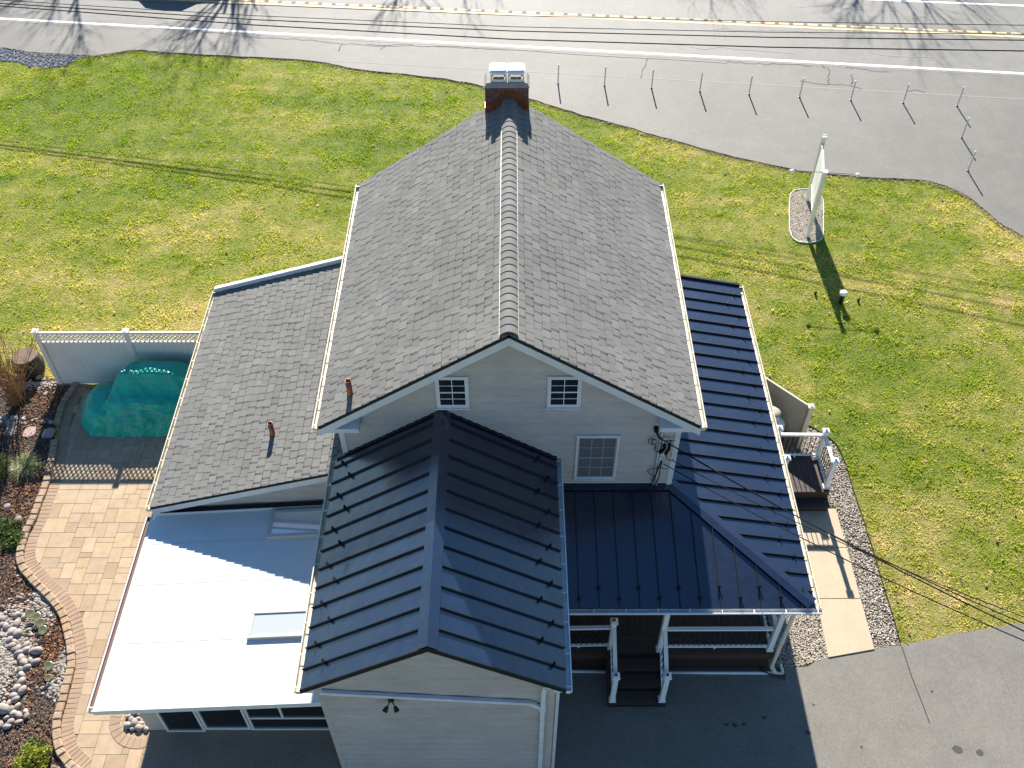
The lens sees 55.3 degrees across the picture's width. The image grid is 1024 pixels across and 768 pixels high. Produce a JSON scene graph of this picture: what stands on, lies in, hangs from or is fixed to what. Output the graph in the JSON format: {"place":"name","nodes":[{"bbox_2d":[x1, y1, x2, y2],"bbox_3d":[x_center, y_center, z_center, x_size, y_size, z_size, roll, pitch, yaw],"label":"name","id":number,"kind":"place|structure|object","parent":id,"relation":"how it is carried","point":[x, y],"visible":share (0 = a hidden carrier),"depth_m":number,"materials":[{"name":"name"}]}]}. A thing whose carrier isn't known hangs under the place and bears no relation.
{"place":"outdoors","nodes":[
{"label":"outdoors","id":0,"kind":"place"},
{"bbox_2d":[29,384,166,767],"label":"patio paving","id":1,"kind":"structure","parent":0,"point":[124,483],"depth_m":24.41,"materials":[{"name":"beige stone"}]},
{"bbox_2d":[15,439,80,767],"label":"garden edging","id":2,"kind":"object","parent":1,"relation":"on","point":[64,757],"depth_m":22.89,"materials":[{"name":"stone"}]},
{"bbox_2d":[24,383,91,767],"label":"patio border","id":3,"kind":"object","parent":1,"relation":"on","point":[33,565],"visible":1,"depth_m":23.35,"materials":[{"name":"brown brick"}]},
{"bbox_2d":[109,714,149,748],"bbox_3d":[-8.310,7.394,21.112,0.677,0.038,1.420,-28,53,-24],"label":"pocket border","id":4,"kind":"object","parent":1,"relation":"on","point":[118,739],"visible":0.77,"depth_m":20.93,"materials":[{"name":"beige stone"}]},
{"bbox_2d":[81,361,189,437],"bbox_3d":[-10.012,0.350,26.739,4.090,1.318,2.108,0,47,0],"label":"covered furniture","id":5,"kind":"object","parent":1,"relation":"on","point":[137,399],"visible":0.7,"depth_m":26.53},
{"bbox_2d":[126,714,149,731],"bbox_3d":[-8.070,7.224,21.241,0.601,0.001,0.692,0,47,0],"label":"corner pocket","id":6,"kind":"object","parent":1,"relation":"on","point":[135,716],"visible":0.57,"depth_m":21.07,"materials":[{"name":"soil"}]},
{"bbox_2d":[123,721,130,728],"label":"river stone","id":7,"kind":"object","parent":6,"relation":"on","point":[127,725],"visible":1,"depth_m":21.05,"materials":[{"name":"grey stone"}]},
{"bbox_2d":[131,718,138,726],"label":"river stone","id":8,"kind":"object","parent":6,"relation":"in","point":[134,721],"visible":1,"depth_m":21.07,"materials":[{"name":"grey stone"}]},
{"bbox_2d":[135,724,142,731],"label":"river stone","id":9,"kind":"object","parent":6,"relation":"in","point":[138,727],"visible":1,"depth_m":21.01,"materials":[{"name":"grey stone"}]},
{"bbox_2d":[3,0,1001,33],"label":"power line","id":10,"kind":"object","parent":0,"point":[516,26],"visible":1,"depth_m":34.93,"materials":[{"name":"black metal"}]},
{"bbox_2d":[0,50,1023,667],"bbox_3d":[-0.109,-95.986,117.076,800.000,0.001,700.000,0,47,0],"label":"lawn","id":11,"kind":"structure","parent":0,"point":[936,621],"depth_m":31.82,"materials":[{"name":"green plant"}]},
{"bbox_2d":[11,347,44,379],"bbox_3d":[-13.915,-0.590,28.122,0.850,0.655,0.845,0,47,0],"label":"tree stump","id":12,"kind":"object","parent":11,"relation":"on","point":[35,357],"visible":0.82,"depth_m":27.91,"materials":[{"name":"brown wood"}]},
{"bbox_2d":[0,379,83,767],"bbox_3d":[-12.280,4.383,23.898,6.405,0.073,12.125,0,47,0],"label":"mulch","id":13,"kind":"object","parent":11,"relation":"on","point":[51,407],"visible":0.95,"depth_m":23.69,"materials":[{"name":"brown wood"}]},
{"bbox_2d":[0,615,5,621],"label":"river stone","id":14,"kind":"object","parent":13,"relation":"on","point":[2,618],"visible":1,"depth_m":22.80,"materials":[{"name":"grey stone"}]},
{"bbox_2d":[0,703,8,713],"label":"river stone","id":15,"kind":"object","parent":13,"relation":"on","point":[3,708],"visible":1,"depth_m":21.27,"materials":[{"name":"white stone"}]},
{"bbox_2d":[2,622,8,630],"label":"river stone","id":16,"kind":"object","parent":13,"relation":"on","point":[5,627],"visible":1,"depth_m":22.66,"materials":[{"name":"grey stone"}]},
{"bbox_2d":[0,453,11,480],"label":"shrub","id":17,"kind":"object","parent":13,"relation":"on","point":[3,467],"visible":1,"depth_m":25.63,"materials":[{"name":"green plant"}]},
{"bbox_2d":[2,724,11,729],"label":"river stone","id":18,"kind":"object","parent":13,"relation":"on","point":[6,726],"visible":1,"depth_m":21.04,"materials":[{"name":"grey stone"}]},
{"bbox_2d":[3,503,11,513],"bbox_3d":[-12.739,3.192,24.788,0.170,0.390,0.168,0,47,0],"label":"path light","id":19,"kind":"object","parent":13,"relation":"on","point":[7,506],"visible":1,"depth_m":24.65,"materials":[{"name":"grey"}]},
{"bbox_2d":[6,636,13,642],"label":"river stone","id":20,"kind":"object","parent":13,"relation":"on","point":[9,639],"visible":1,"depth_m":22.43,"materials":[{"name":"grey stone"}]},
{"bbox_2d":[0,517,21,539],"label":"ground plant","id":21,"kind":"object","parent":13,"relation":"on","point":[11,522],"visible":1,"depth_m":24.52,"materials":[{"name":"green plant"}]},
{"bbox_2d":[7,718,14,724],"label":"river stone","id":22,"kind":"object","parent":13,"relation":"on","point":[11,721],"visible":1,"depth_m":21.11,"materials":[{"name":"grey stone"}]},
{"bbox_2d":[7,705,14,713],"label":"river stone","id":23,"kind":"object","parent":13,"relation":"on","point":[10,708],"visible":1,"depth_m":21.28,"materials":[{"name":"grey stone"}]},
{"bbox_2d":[4,425,18,436],"bbox_3d":[-13.722,1.280,26.799,0.343,0.050,0.398,0,47,0],"label":"stepping stone","id":24,"kind":"object","parent":13,"relation":"on","point":[11,431],"visible":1,"depth_m":26.77,"materials":[{"name":"grey stone"}]},
{"bbox_2d":[7,642,16,648],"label":"river stone","id":25,"kind":"object","parent":13,"relation":"on","point":[11,645],"visible":1,"depth_m":22.32,"materials":[{"name":"grey stone"}]},
{"bbox_2d":[7,627,17,636],"bbox_3d":[-11.550,5.727,22.596,0.194,0.149,0.254,17,46,14],"label":"river stone","id":26,"kind":"object","parent":13,"relation":"on","point":[11,630],"visible":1,"depth_m":22.54,"materials":[{"name":"grey stone"}]},
{"bbox_2d":[0,529,25,552],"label":"ground plant","id":27,"kind":"object","parent":13,"relation":"on","point":[11,545],"visible":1,"depth_m":24.21,"materials":[{"name":"green plant"}]},
{"bbox_2d":[9,710,16,717],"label":"river stone","id":28,"kind":"object","parent":13,"relation":"on","point":[12,713],"visible":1,"depth_m":21.23,"materials":[{"name":"grey stone"}]},
{"bbox_2d":[9,692,17,698],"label":"river stone","id":29,"kind":"object","parent":13,"relation":"on","point":[12,695],"visible":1,"depth_m":21.50,"materials":[{"name":"white stone"}]},
{"bbox_2d":[11,696,19,702],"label":"river stone","id":30,"kind":"object","parent":13,"relation":"on","point":[15,699],"visible":1,"depth_m":21.45,"materials":[{"name":"white stone"}]},
{"bbox_2d":[13,619,20,627],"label":"river stone","id":31,"kind":"object","parent":13,"relation":"on","point":[16,623],"visible":1,"depth_m":22.69,"materials":[{"name":"grey stone"}]},
{"bbox_2d":[12,684,21,691],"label":"river stone","id":32,"kind":"object","parent":13,"relation":"on","point":[16,687],"visible":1,"depth_m":21.61,"materials":[{"name":"white stone"}]},
{"bbox_2d":[13,611,20,618],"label":"river stone","id":33,"kind":"object","parent":13,"relation":"on","point":[17,614],"visible":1,"depth_m":22.87,"materials":[{"name":"grey stone"}]},
{"bbox_2d":[14,702,20,709],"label":"river stone","id":34,"kind":"object","parent":13,"relation":"on","point":[17,706],"visible":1,"depth_m":21.34,"materials":[{"name":"white stone"}]},
{"bbox_2d":[13,629,22,637],"bbox_3d":[-11.403,5.754,22.570,0.219,0.150,0.228,28,58,26],"label":"river stone","id":35,"kind":"object","parent":13,"relation":"on","point":[17,633],"visible":1,"depth_m":22.52,"materials":[{"name":"grey stone"}]},
{"bbox_2d":[14,515,21,525],"bbox_3d":[-12.480,3.451,24.706,0.209,0.161,0.274,-18,57,-2],"label":"path light","id":36,"kind":"object","parent":13,"relation":"on","point":[17,517],"visible":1,"depth_m":24.66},
{"bbox_2d":[13,649,22,656],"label":"river stone","id":37,"kind":"object","parent":13,"relation":"on","point":[17,653],"visible":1,"depth_m":22.18,"materials":[{"name":"grey stone"}]},
{"bbox_2d":[14,719,22,724],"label":"river stone","id":38,"kind":"object","parent":13,"relation":"on","point":[18,721],"visible":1,"depth_m":21.11,"materials":[{"name":"grey stone"}]},
{"bbox_2d":[0,332,37,409],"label":"bare shrub","id":39,"kind":"object","parent":13,"relation":"on","point":[11,390],"visible":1,"depth_m":26.70,"materials":[{"name":"brown plant"}]},
{"bbox_2d":[15,711,22,718],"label":"river stone","id":40,"kind":"object","parent":13,"relation":"on","point":[18,714],"visible":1,"depth_m":21.21,"materials":[{"name":"white stone"}]},
{"bbox_2d":[17,653,24,662],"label":"river stone","id":41,"kind":"object","parent":13,"relation":"on","point":[21,656],"visible":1,"depth_m":22.10,"materials":[{"name":"white stone"}]},
{"bbox_2d":[17,677,25,684],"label":"river stone","id":42,"kind":"object","parent":13,"relation":"on","point":[21,680],"visible":1,"depth_m":21.73,"materials":[{"name":"white stone"}]},
{"bbox_2d":[18,671,24,677],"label":"river stone","id":43,"kind":"object","parent":13,"relation":"on","point":[21,674],"visible":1,"depth_m":21.84,"materials":[{"name":"white stone"}]},
{"bbox_2d":[18,685,26,695],"bbox_3d":[-10.827,6.773,21.622,0.176,0.138,0.241,15,54,19],"label":"river stone","id":44,"kind":"object","parent":13,"relation":"on","point":[22,690],"visible":1,"depth_m":21.57,"materials":[{"name":"white stone"}]},
{"bbox_2d":[19,658,27,665],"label":"river stone","id":45,"kind":"object","parent":13,"relation":"on","point":[23,662],"visible":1,"depth_m":22.03,"materials":[{"name":"white stone"}]},
{"bbox_2d":[3,448,46,483],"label":"ornamental grass","id":46,"kind":"object","parent":13,"relation":"on","point":[24,465],"depth_m":25.83,"materials":[{"name":"green plant"}]},
{"bbox_2d":[22,646,30,652],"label":"river stone","id":47,"kind":"object","parent":13,"relation":"on","point":[25,649],"visible":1,"depth_m":22.26,"materials":[{"name":"grey stone"}]},
{"bbox_2d":[23,712,29,718],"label":"river stone","id":48,"kind":"object","parent":13,"relation":"on","point":[26,715],"visible":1,"depth_m":21.21,"materials":[{"name":"grey stone"}]},
{"bbox_2d":[23,664,32,669],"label":"river stone","id":49,"kind":"object","parent":13,"relation":"on","point":[27,666],"visible":1,"depth_m":21.96,"materials":[{"name":"white stone"}]},
{"bbox_2d":[22,427,35,437],"bbox_3d":[-13.187,1.319,26.760,0.340,0.050,0.383,0,47,0],"label":"stepping stone","id":50,"kind":"object","parent":13,"relation":"on","point":[32,430],"visible":1,"depth_m":26.72,"materials":[{"name":"stone"}]},
{"bbox_2d":[25,609,34,617],"bbox_3d":[-11.226,5.396,22.829,0.220,0.234,0.204,-20,50,-18],"label":"garden ornament","id":51,"kind":"object","parent":13,"relation":"on","point":[29,613],"visible":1,"depth_m":22.77,"materials":[{"name":"green glass"}]},
{"bbox_2d":[11,741,53,767],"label":"shrub","id":52,"kind":"object","parent":13,"relation":"on","point":[26,755],"visible":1,"depth_m":20.42,"materials":[{"name":"green plant"}]},
{"bbox_2d":[20,736,44,755],"bbox_3d":[-10.176,7.681,20.727,0.506,0.242,0.484,0,47,0],"label":"ground plant","id":53,"kind":"object","parent":13,"relation":"on","point":[35,741],"visible":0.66,"depth_m":20.78,"materials":[{"name":"green plant"}]},
{"bbox_2d":[0,381,70,720],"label":"pebbles","id":54,"kind":"object","parent":13,"relation":"on","point":[6,670],"visible":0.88,"depth_m":22.51,"materials":[{"name":"white stone"}]},
{"bbox_2d":[30,658,40,665],"bbox_3d":[-10.758,6.272,22.093,0.228,0.118,0.160,-19,57,-27],"label":"river stone","id":55,"kind":"object","parent":13,"relation":"on","point":[35,661],"visible":1,"depth_m":22.05,"materials":[{"name":"white stone"}]},
{"bbox_2d":[30,646,43,654],"bbox_3d":[-10.817,6.063,22.267,0.292,0.177,0.189,0,42,-11],"label":"river stone","id":56,"kind":"object","parent":13,"relation":"on","point":[36,650],"visible":1,"depth_m":22.21,"materials":[{"name":"grey stone"}]},
{"bbox_2d":[32,612,41,621],"bbox_3d":[-11.031,5.465,22.765,0.220,0.234,0.204,13,48,12],"label":"garden ornament","id":57,"kind":"object","parent":13,"relation":"on","point":[36,616],"visible":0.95,"depth_m":22.71,"materials":[{"name":"green glass"}]},
{"bbox_2d":[35,618,44,626],"bbox_3d":[-10.904,5.571,22.665,0.220,0.234,0.204,-11,48,-10],"label":"garden ornament","id":58,"kind":"object","parent":13,"relation":"on","point":[40,622],"visible":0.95,"depth_m":22.61,"materials":[{"name":"green glass"}]},
{"bbox_2d":[38,625,46,634],"bbox_3d":[-10.792,5.706,22.540,0.220,0.234,0.204,8,48,8],"label":"garden ornament","id":59,"kind":"object","parent":13,"relation":"on","point":[42,629],"visible":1,"depth_m":22.48,"materials":[{"name":"green glass"}]},
{"bbox_2d":[43,661,52,670],"bbox_3d":[-10.376,6.356,21.935,0.220,0.234,0.204,10,48,10],"label":"garden ornament","id":60,"kind":"object","parent":13,"relation":"on","point":[48,666],"visible":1,"depth_m":21.87,"materials":[{"name":"green glass"}]},
{"bbox_2d":[44,674,51,681],"bbox_3d":[-10.312,6.568,21.778,0.165,0.176,0.153,-14,49,-12],"label":"garden ornament","id":61,"kind":"object","parent":13,"relation":"on","point":[47,677],"visible":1,"depth_m":21.73,"materials":[{"name":"green glass"}]},
{"bbox_2d":[42,427,55,438],"bbox_3d":[-12.670,1.342,26.737,0.345,0.050,0.384,0,47,0],"label":"stepping stone","id":62,"kind":"object","parent":13,"relation":"on","point":[48,432],"visible":1,"depth_m":26.72,"materials":[{"name":"grey stone"}]},
{"bbox_2d":[53,382,79,425],"bbox_3d":[-12.530,0.534,27.439,0.267,0.160,1.594,2,47,2],"label":"edging","id":63,"kind":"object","parent":13,"relation":"on","point":[68,395],"depth_m":27.37,"materials":[{"name":"stone"}]},
{"bbox_2d":[0,47,89,68],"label":"shoulder gravel","id":64,"kind":"structure","parent":11,"relation":"on","point":[23,56],"depth_m":40.51,"materials":[{"name":"grey gravel"}]},
{"bbox_2d":[31,328,199,383],"bbox_3d":[-10.470,-0.725,27.246,5.070,2.165,0.170,0,47,0],"label":"privacy fence","id":65,"kind":"object","parent":11,"relation":"on","point":[87,361],"visible":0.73,"depth_m":27.02,"materials":[{"name":"white plastic"}]},
{"bbox_2d":[141,730,341,767],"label":"concrete pad","id":66,"kind":"object","parent":11,"relation":"on","point":[261,749],"visible":0.78,"depth_m":20.73,"materials":[{"name":"grey concrete"}]},
{"bbox_2d":[87,63,839,767],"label":"house","id":67,"kind":"structure","parent":11,"relation":"on","point":[421,495],"depth_m":19.90,"materials":[{"name":"grey"}]},
{"bbox_2d":[156,711,205,731],"bbox_3d":[-6.993,6.758,20.270,0.830,2.070,0.050,0,47,0],"label":"window","id":68,"kind":"structure","parent":67,"relation":"in","point":[189,721],"depth_m":20.70,"materials":[{"name":"black glass"}]},
{"bbox_2d":[196,709,250,729],"bbox_3d":[-6.069,6.712,20.221,0.980,1.940,0.050,0,47,0],"label":"window","id":69,"kind":"structure","parent":67,"relation":"in","point":[217,719],"depth_m":20.63,"materials":[{"name":"black glass"}]},
{"bbox_2d":[243,706,328,729],"bbox_3d":[-4.484,6.721,20.234,2.150,1.980,0.050,0,47,0],"label":"window","id":70,"kind":"structure","parent":67,"relation":"in","point":[294,718],"depth_m":20.53,"materials":[{"name":"black glass"}]},
{"bbox_2d":[435,376,470,409],"bbox_3d":[-1.147,0.170,18.778,0.680,0.910,0.075,0,47,0],"label":"window","id":71,"kind":"structure","parent":67,"relation":"in","point":[452,392],"depth_m":18.80,"materials":[{"name":"white"}]},
{"bbox_2d":[545,375,581,409],"bbox_3d":[1.003,0.164,18.776,0.700,0.910,0.075,0,47,0],"label":"window","id":72,"kind":"structure","parent":67,"relation":"in","point":[563,391],"depth_m":18.78,"materials":[{"name":"white"}]},
{"bbox_2d":[573,434,620,480],"bbox_3d":[1.748,1.530,20.248,0.920,1.450,0.075,0,47,0],"label":"window","id":73,"kind":"structure","parent":67,"relation":"in","point":[596,455],"depth_m":20.24,"materials":[{"name":"grey"}]},
{"bbox_2d":[663,440,1023,631],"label":"service drop","id":74,"kind":"object","parent":67,"relation":"attached to","point":[848,543],"visible":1,"depth_m":17.43,"materials":[{"name":"black rubber"}]},
{"bbox_2d":[664,464,1023,640],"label":"service drop","id":75,"kind":"object","parent":67,"relation":"attached to","point":[850,561],"visible":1,"depth_m":17.81,"materials":[{"name":"black rubber"}]},
{"bbox_2d":[669,444,1023,623],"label":"service drop","id":76,"kind":"object","parent":67,"relation":"attached to","point":[899,567],"visible":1,"depth_m":16.86,"materials":[{"name":"black rubber"}]},
{"bbox_2d":[672,460,1023,616],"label":"service drop","id":77,"kind":"object","parent":67,"relation":"attached to","point":[848,545],"visible":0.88,"depth_m":18.11,"materials":[{"name":"black rubber"}]},
{"bbox_2d":[0,57,1022,632],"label":"fallen leaves","id":78,"kind":"object","parent":11,"relation":"on","point":[618,157],"visible":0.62,"depth_m":31.80,"materials":[{"name":"brown plant"}]},
{"bbox_2d":[768,615,824,666],"bbox_3d":[6.500,4.765,23.517,1.420,0.001,4.400,0,47,0],"label":"gravel bed","id":79,"kind":"object","parent":11,"relation":"on","point":[800,642],"visible":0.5,"depth_m":22.40,"materials":[{"name":"grey gravel"}]},
{"bbox_2d":[789,189,823,243],"bbox_3d":[9.996,-5.729,33.216,1.164,0.055,3.035,9,48,8],"label":"island edging","id":80,"kind":"object","parent":11,"relation":"on","point":[789,221],"visible":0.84,"depth_m":32.87,"materials":[{"name":"silver metal"}]},
{"bbox_2d":[762,427,899,666],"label":"gravel","id":81,"kind":"structure","parent":11,"relation":"on","point":[790,639],"depth_m":23.15,"materials":[{"name":"grey gravel"}]},
{"bbox_2d":[773,406,784,438],"bbox_3d":[6.854,1.232,25.884,0.620,1.347,0.620,0,47,0],"label":"gas tank","id":82,"kind":"object","parent":81,"relation":"on","point":[778,418],"visible":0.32,"depth_m":25.48,"materials":[{"name":"white metal"}]},
{"bbox_2d":[765,376,815,448],"bbox_3d":[6.919,0.491,26.341,0.240,1.745,2.604,-33,55,-26],"label":"privacy fence","id":83,"kind":"object","parent":81,"relation":"on","point":[796,414],"visible":0.45,"depth_m":25.80,"materials":[{"name":"beige plastic"}]},
{"bbox_2d":[838,290,847,303],"bbox_3d":[10.210,-2.683,30.117,0.317,0.458,0.227,-16,49,-14],"label":"capped pipe","id":84,"kind":"object","parent":11,"relation":"on","point":[843,293],"visible":1,"depth_m":30.00,"materials":[{"name":"white plastic"}]},
{"bbox_2d":[809,425,900,643],"bbox_3d":[8.585,2.829,25.281,0.954,0.050,8.486,-8,48,-7],"label":"gravel edging","id":85,"kind":"object","parent":11,"relation":"on","point":[866,530],"visible":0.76,"depth_m":24.51,"materials":[{"name":"black plastic"}]},
{"bbox_2d":[0,21,1023,237],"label":"road","id":86,"kind":"structure","parent":0,"point":[877,133],"depth_m":38.22,"materials":[{"name":"grey asphalt"}]},
{"bbox_2d":[0,0,1023,76],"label":"road lanes","id":87,"kind":"structure","parent":86,"relation":"on","point":[939,15],"depth_m":42.38,"materials":[{"name":"grey asphalt"}]},
{"bbox_2d":[0,18,1023,73],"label":"road line","id":88,"kind":"object","parent":87,"relation":"on","point":[520,46],"visible":1,"depth_m":41.04,"materials":[{"name":"white paint"}]},
{"bbox_2d":[175,0,1023,37],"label":"road centre line","id":89,"kind":"object","parent":87,"relation":"on","point":[596,18],"visible":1,"depth_m":42.68,"materials":[{"name":"yellow paint"}]},
{"bbox_2d":[234,0,1020,33],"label":"road centre line","id":90,"kind":"object","parent":87,"relation":"on","point":[627,16],"visible":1,"depth_m":42.81,"materials":[{"name":"yellow paint"}]},
{"bbox_2d":[238,0,1023,33],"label":"rumble strip","id":91,"kind":"object","parent":87,"relation":"on","point":[633,16],"visible":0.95,"depth_m":42.86,"materials":[{"name":"grey asphalt"}]},
{"bbox_2d":[366,5,924,62],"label":"crack sealant","id":92,"kind":"object","parent":87,"relation":"on","point":[695,47],"visible":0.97,"depth_m":40.93,"materials":[{"name":"grey"}]},
{"bbox_2d":[877,0,1023,5],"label":"road line","id":93,"kind":"object","parent":87,"relation":"on","point":[953,2],"visible":1,"depth_m":43.62,"materials":[{"name":"white paint"}]},
{"bbox_2d":[130,24,924,92],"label":"road crack","id":94,"kind":"object","parent":86,"relation":"on","point":[498,48],"visible":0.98,"depth_m":40.88,"materials":[{"name":"black asphalt"}]},
{"bbox_2d":[321,60,1019,98],"bbox_3d":[6.042,-12.231,39.231,28.026,0.001,0.050,5,47,4],"label":"shoulder joint","id":95,"kind":"object","parent":86,"relation":"on","point":[675,79],"visible":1,"depth_m":39.15,"materials":[{"name":"grey"}]},
{"bbox_2d":[966,151,975,171],"bbox_3d":[16.261,-7.888,34.595,0.100,0.840,0.100,0,47,0],"label":"marker post","id":96,"kind":"object","parent":86,"relation":"on","point":[967,170],"visible":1,"depth_m":34.60,"materials":[{"name":"white plastic"}]},
{"bbox_2d":[0,3,1023,40],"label":"power line","id":97,"kind":"object","parent":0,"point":[528,31],"visible":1,"depth_m":34.67,"materials":[{"name":"black metal"}]},
{"bbox_2d":[0,5,1023,51],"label":"power line","id":98,"kind":"object","parent":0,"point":[524,39],"visible":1,"depth_m":34.38,"materials":[{"name":"black metal"}]},
{"bbox_2d":[118,0,1023,25],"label":"power line","id":99,"kind":"object","parent":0,"point":[579,17],"visible":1,"depth_m":34.77,"materials":[{"name":"black metal"}]},
{"bbox_2d":[550,622,1023,767],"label":"driveway","id":100,"kind":"structure","parent":0,"point":[870,702],"depth_m":21.24,"materials":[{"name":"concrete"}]},
{"bbox_2d":[760,667,784,679],"bbox_3d":[5.838,6.455,21.876,0.537,0.079,0.242,6,47,6],"label":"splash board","id":101,"kind":"object","parent":100,"relation":"on","point":[765,669],"visible":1,"depth_m":21.87,"materials":[{"name":"grey"}]},
{"bbox_2d":[724,690,983,755],"bbox_3d":[7.272,7.309,21.124,5.392,0.001,1.472,0,47,0],"label":"oil stain","id":102,"kind":"object","parent":100,"relation":"on","point":[959,749],"visible":1,"depth_m":20.76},
{"bbox_2d":[901,646,929,722],"bbox_3d":[8.948,6.657,21.723,0.049,0.001,1.815,-3,47,-2],"label":"driveway crack","id":103,"kind":"object","parent":100,"relation":"on","point":[914,684],"visible":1,"depth_m":21.71,"materials":[{"name":"black asphalt"}]},
{"bbox_2d":[789,189,822,242],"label":"island gravel","id":104,"kind":"structure","parent":0,"point":[802,205],"depth_m":33.11,"materials":[{"name":"grey gravel"}]},
{"bbox_2d":[790,134,859,236],"bbox_3d":[9.802,-6.455,32.176,2.160,2.610,2.238,0,47,0],"label":"sign","id":105,"kind":"object","parent":104,"relation":"on","point":[817,182],"visible":1,"depth_m":31.93,"materials":[{"name":"white plastic"}]},
{"bbox_2d":[798,509,873,657],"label":"walkway","id":106,"kind":"structure","parent":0,"point":[845,627],"depth_m":23.35,"materials":[{"name":"beige concrete"}]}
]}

